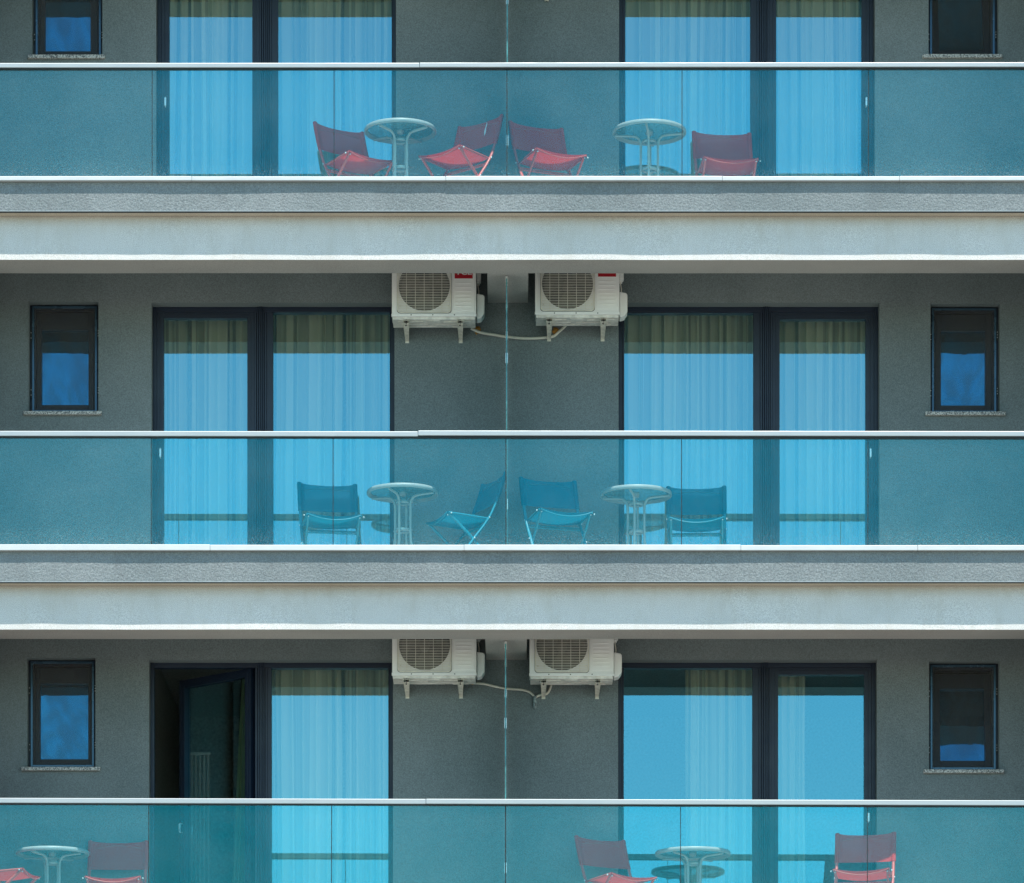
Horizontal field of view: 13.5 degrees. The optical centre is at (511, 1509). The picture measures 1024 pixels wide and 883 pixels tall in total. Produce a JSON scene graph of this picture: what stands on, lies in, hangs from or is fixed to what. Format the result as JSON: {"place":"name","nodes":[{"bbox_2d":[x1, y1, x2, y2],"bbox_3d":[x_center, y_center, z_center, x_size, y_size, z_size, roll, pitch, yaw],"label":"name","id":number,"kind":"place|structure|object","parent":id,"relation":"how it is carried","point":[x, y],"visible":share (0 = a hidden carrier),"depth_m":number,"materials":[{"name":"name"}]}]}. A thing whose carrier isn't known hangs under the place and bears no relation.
{"place":"outdoors","nodes":[
{"label":"outdoors","id":0,"kind":"place"},
{"bbox_2d":[0,0,1023,882],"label":"apartment building","id":1,"kind":"structure","parent":0,"point":[134,650],"depth_m":36.25,"materials":[{"name":"grey paint"}]},
{"bbox_2d":[0,868,40,882],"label":"folding chair","id":2,"kind":"object","parent":1,"relation":"on","point":[8,875],"visible":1,"depth_m":35.40,"materials":[{"name":"red fabric"}]},
{"bbox_2d":[15,846,88,882],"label":"bistro table","id":3,"kind":"object","parent":1,"relation":"on","point":[51,858],"visible":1,"depth_m":35.83,"materials":[{"name":"paint"}]},
{"bbox_2d":[21,661,99,770],"bbox_3d":[-3.791,-6.685,36.338,0.661,0.951,0.245,0,0,0],"label":"window","id":4,"kind":"structure","parent":1,"relation":"in","point":[61,693],"depth_m":36.38,"materials":[{"name":"blue glass"}]},
{"bbox_2d":[23,306,101,414],"bbox_3d":[-3.776,-9.676,36.338,0.656,0.955,0.245,0,0,0],"label":"window","id":5,"kind":"structure","parent":1,"relation":"in","point":[63,339],"depth_m":36.38,"materials":[{"name":"blue glass"}]},
{"bbox_2d":[28,0,104,58],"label":"window","id":6,"kind":"structure","parent":1,"relation":"in","point":[63,29],"depth_m":36.42,"materials":[{"name":"blue glass"}]},
{"bbox_2d":[82,840,147,882],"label":"folding chair","id":7,"kind":"object","parent":1,"relation":"on","point":[117,856],"visible":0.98,"depth_m":36.19,"materials":[{"name":"red fabric"}]},
{"bbox_2d":[190,752,210,882],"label":"radiator","id":8,"kind":"object","parent":1,"relation":"attached to","point":[201,754],"visible":1,"depth_m":37.24,"materials":[{"name":"metal"}]},
{"bbox_2d":[232,669,244,882],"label":"curtain","id":9,"kind":"object","parent":1,"relation":"hanging from","point":[239,861],"visible":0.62,"depth_m":36.84,"materials":[{"name":"fabric"}]},
{"bbox_2d":[150,663,392,882],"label":"balcony door","id":10,"kind":"structure","parent":1,"relation":"in","point":[257,676],"depth_m":36.38,"materials":[{"name":"black metal"}]},
{"bbox_2d":[153,307,393,544],"bbox_3d":[-2.009,-8.940,36.403,2.041,2.412,0.123,0,0,0],"label":"balcony door","id":11,"kind":"structure","parent":1,"relation":"in","point":[260,320],"depth_m":36.38,"materials":[{"name":"black metal"}]},
{"bbox_2d":[164,315,387,544],"bbox_3d":[-2.024,-9.109,36.620,2.006,2.730,0.088,0,0,0],"label":"curtain","id":12,"kind":"object","parent":1,"relation":"hanging from","point":[304,372],"visible":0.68,"depth_m":36.62,"materials":[{"name":"white fabric"}]},
{"bbox_2d":[157,0,395,175],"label":"balcony door","id":13,"kind":"structure","parent":1,"relation":"in","point":[264,12],"depth_m":36.38,"materials":[{"name":"black metal"}]},
{"bbox_2d":[170,0,390,175],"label":"curtain","id":14,"kind":"object","parent":1,"relation":"hanging from","point":[305,35],"visible":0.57,"depth_m":36.62,"materials":[{"name":"white fabric"}]},
{"bbox_2d":[272,670,387,882],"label":"curtain","id":15,"kind":"object","parent":1,"relation":"hanging from","point":[304,728],"visible":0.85,"depth_m":36.62,"materials":[{"name":"white fabric"}]},
{"bbox_2d":[297,482,364,544],"bbox_3d":[-1.510,-8.169,35.921,0.510,0.890,0.545,0,0,-9],"label":"folding chair","id":16,"kind":"object","parent":1,"relation":"on","point":[316,498],"visible":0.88,"depth_m":36.10,"materials":[{"name":"blue fabric"}]},
{"bbox_2d":[313,121,396,175],"bbox_3d":[-1.308,-11.157,35.961,0.510,0.890,0.545,0,0,-35],"label":"folding chair","id":17,"kind":"object","parent":1,"relation":"on","point":[350,148],"visible":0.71,"depth_m":36.02,"materials":[{"name":"red fabric"}]},
{"bbox_2d":[364,118,435,175],"bbox_3d":[-0.927,-11.085,35.780,0.600,0.744,0.600,0,0,-8],"label":"bistro table","id":18,"kind":"object","parent":1,"relation":"on","point":[393,140],"visible":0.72,"depth_m":35.73,"materials":[{"name":"paint"}]},
{"bbox_2d":[367,483,438,544],"bbox_3d":[-0.908,-8.097,35.845,0.600,0.744,0.600,0,0,-22],"label":"bistro table","id":19,"kind":"object","parent":1,"relation":"on","point":[399,503],"visible":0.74,"depth_m":35.81,"materials":[{"name":"paint"}]},
{"bbox_2d":[391,273,484,342],"bbox_3d":[-0.616,-10.141,36.048,0.774,0.670,0.400,0,0,0],"label":"air conditioner","id":20,"kind":"object","parent":1,"relation":"attached to","point":[433,300],"visible":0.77,"depth_m":35.88,"materials":[{"name":"white metal"}]},
{"bbox_2d":[392,639,484,698],"bbox_3d":[-0.614,-7.153,36.048,0.774,0.670,0.400,0,0,0],"label":"air conditioner","id":21,"kind":"object","parent":1,"relation":"attached to","point":[460,663],"visible":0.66,"depth_m":35.88,"materials":[{"name":"metal"}]},
{"bbox_2d":[418,114,503,176],"bbox_3d":[-0.429,-11.157,35.810,0.510,0.890,0.545,0,0,41],"label":"folding chair","id":22,"kind":"object","parent":1,"relation":"on","point":[462,153],"visible":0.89,"depth_m":35.83,"materials":[{"name":"red fabric"}]},
{"bbox_2d":[425,471,504,544],"bbox_3d":[-0.384,-8.169,35.886,0.545,0.890,0.510,0,0,-24],"label":"folding chair","id":23,"kind":"object","parent":1,"relation":"on","point":[489,494],"visible":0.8,"depth_m":35.84,"materials":[{"name":"blue fabric"}]},
{"bbox_2d":[532,696,536,708],"bbox_3d":[0.191,-6.784,36.235,0.040,0.100,0.046,0,0,0],"label":"pipe stub","id":24,"kind":"object","parent":1,"relation":"attached to","point":[534,702],"visible":1,"depth_m":36.22,"materials":[{"name":"grey plastic"}]},
{"bbox_2d":[476,682,533,695],"bbox_3d":[-0.070,-6.882,36.230,0.533,0.138,0.045,0,0,-3],"label":"drain hose","id":25,"kind":"object","parent":24,"relation":"attached to","point":[500,687],"visible":1,"depth_m":36.22,"materials":[{"name":"white plastic"}]},
{"bbox_2d":[536,685,551,697],"bbox_3d":[0.263,-6.883,36.232,0.156,0.155,0.020,0,0,0],"label":"drain hose","id":26,"kind":"object","parent":24,"relation":"attached to","point":[547,692],"visible":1,"depth_m":36.22,"materials":[{"name":"white plastic"}]},
{"bbox_2d":[508,120,587,175],"bbox_3d":[0.303,-11.157,35.875,0.510,0.890,0.545,0,0,-24],"label":"folding chair","id":27,"kind":"object","parent":1,"relation":"on","point":[546,148],"visible":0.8,"depth_m":35.98,"materials":[{"name":"red fabric"}]},
{"bbox_2d":[552,327,558,333],"bbox_3d":[0.368,-9.908,36.245,0.064,0.064,0.028,0,0,0],"label":"expanding foam","id":28,"kind":"object","parent":1,"relation":"attached to","point":[555,330],"visible":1,"depth_m":36.24,"materials":[{"name":"plastic"}]},
{"bbox_2d":[518,476,594,544],"bbox_3d":[0.372,-8.169,35.773,0.510,0.890,0.545,0,0,-17],"label":"folding chair","id":29,"kind":"object","parent":1,"relation":"on","point":[562,495],"visible":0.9,"depth_m":35.92,"materials":[{"name":"blue fabric"}]},
{"bbox_2d":[529,639,621,698],"bbox_3d":[0.529,-7.149,36.048,0.774,0.670,0.400,0,0,0],"label":"air conditioner","id":30,"kind":"object","parent":1,"relation":"attached to","point":[597,663],"visible":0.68,"depth_m":35.88,"materials":[{"name":"metal"}]},
{"bbox_2d":[535,273,626,340],"bbox_3d":[0.576,-10.156,36.048,0.774,0.670,0.400,0,0,0],"label":"air conditioner","id":31,"kind":"object","parent":1,"relation":"attached to","point":[579,299],"visible":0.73,"depth_m":35.88,"materials":[{"name":"metal"}]},
{"bbox_2d":[470,326,566,339],"bbox_3d":[0.060,-9.885,36.179,0.817,0.110,0.139,0,0,0],"label":"drain hose","id":32,"kind":"object","parent":31,"relation":"attached to","point":[520,338],"visible":0.99,"depth_m":36.22,"materials":[{"name":"white plastic"}]},
{"bbox_2d":[574,835,657,882],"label":"folding chair","id":33,"kind":"object","parent":1,"relation":"on","point":[604,854],"visible":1,"depth_m":36.02,"materials":[{"name":"red fabric"}]},
{"bbox_2d":[600,484,671,544],"bbox_3d":[1.033,-8.097,35.900,0.600,0.744,0.600,0,0,-33],"label":"bistro table","id":34,"kind":"object","parent":1,"relation":"on","point":[635,531],"visible":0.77,"depth_m":35.88,"materials":[{"name":"paint"}]},
{"bbox_2d":[613,119,685,175],"bbox_3d":[1.141,-11.085,35.810,0.612,0.744,0.612,0,0,-38],"label":"bistro table","id":35,"kind":"object","parent":1,"relation":"on","point":[648,141],"visible":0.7,"depth_m":35.79,"materials":[{"name":"paint"}]},
{"bbox_2d":[655,846,730,882],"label":"bistro table","id":36,"kind":"object","parent":1,"relation":"on","point":[693,859],"visible":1,"depth_m":35.86,"materials":[{"name":"paint"}]},
{"bbox_2d":[666,485,727,544],"bbox_3d":[1.542,-8.169,36.023,0.510,0.890,0.545,0,0,2],"label":"folding chair","id":37,"kind":"object","parent":1,"relation":"on","point":[711,501],"visible":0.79,"depth_m":36.22,"materials":[{"name":"blue fabric"}]},
{"bbox_2d":[685,670,751,882],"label":"curtain","id":38,"kind":"object","parent":1,"relation":"hanging from","point":[740,768],"visible":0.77,"depth_m":36.62,"materials":[{"name":"white fabric"}]},
{"bbox_2d":[692,131,760,176],"bbox_3d":[1.791,-11.157,36.052,0.510,0.890,0.545,0,0,-6],"label":"folding chair","id":39,"kind":"object","parent":1,"relation":"on","point":[724,155],"visible":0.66,"depth_m":36.25,"materials":[{"name":"red fabric"}]},
{"bbox_2d":[625,0,858,175],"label":"curtain","id":40,"kind":"object","parent":1,"relation":"hanging from","point":[655,31],"visible":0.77,"depth_m":36.62,"materials":[{"name":"white fabric"}]},
{"bbox_2d":[624,315,864,544],"bbox_3d":[2.005,-9.109,36.620,2.169,2.730,0.089,0,0,0],"label":"curtain","id":41,"kind":"object","parent":1,"relation":"hanging from","point":[656,372],"visible":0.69,"depth_m":36.62,"materials":[{"name":"white fabric"}]},
{"bbox_2d":[619,0,873,175],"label":"balcony door","id":42,"kind":"structure","parent":1,"relation":"in","point":[762,12],"depth_m":36.38,"materials":[{"name":"black metal"}]},
{"bbox_2d":[618,663,875,882],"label":"balcony door","id":43,"kind":"structure","parent":1,"relation":"in","point":[764,675],"depth_m":36.38,"materials":[{"name":"black metal"}]},
{"bbox_2d":[619,307,877,544],"bbox_3d":[1.993,-8.940,36.403,2.191,2.412,0.123,0,0,0],"label":"balcony door","id":44,"kind":"structure","parent":1,"relation":"in","point":[766,320],"depth_m":36.38,"materials":[{"name":"black metal"}]},
{"bbox_2d":[778,676,804,882],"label":"curtain","id":45,"kind":"object","parent":1,"relation":"hanging from","point":[786,749],"visible":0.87,"depth_m":36.62,"materials":[{"name":"white fabric"}]},
{"bbox_2d":[830,832,895,882],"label":"folding chair","id":46,"kind":"object","parent":1,"relation":"on","point":[853,848],"visible":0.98,"depth_m":35.76,"materials":[{"name":"red fabric"}]},
{"bbox_2d":[922,0,1002,58],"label":"window","id":47,"kind":"structure","parent":1,"relation":"in","point":[958,29],"depth_m":36.46,"materials":[{"name":"black glass"}]},
{"bbox_2d":[923,664,1003,772],"bbox_3d":[3.795,-6.660,36.385,0.677,0.943,0.340,0,0,0],"label":"window","id":48,"kind":"structure","parent":1,"relation":"in","point":[963,708],"depth_m":36.45,"materials":[{"name":"black glass"}]},
{"bbox_2d":[925,308,1005,415],"bbox_3d":[3.810,-9.666,36.338,0.673,0.943,0.245,0,0,0],"label":"window","id":49,"kind":"structure","parent":1,"relation":"in","point":[964,341],"depth_m":36.38,"materials":[{"name":"blue glass"}]}
]}

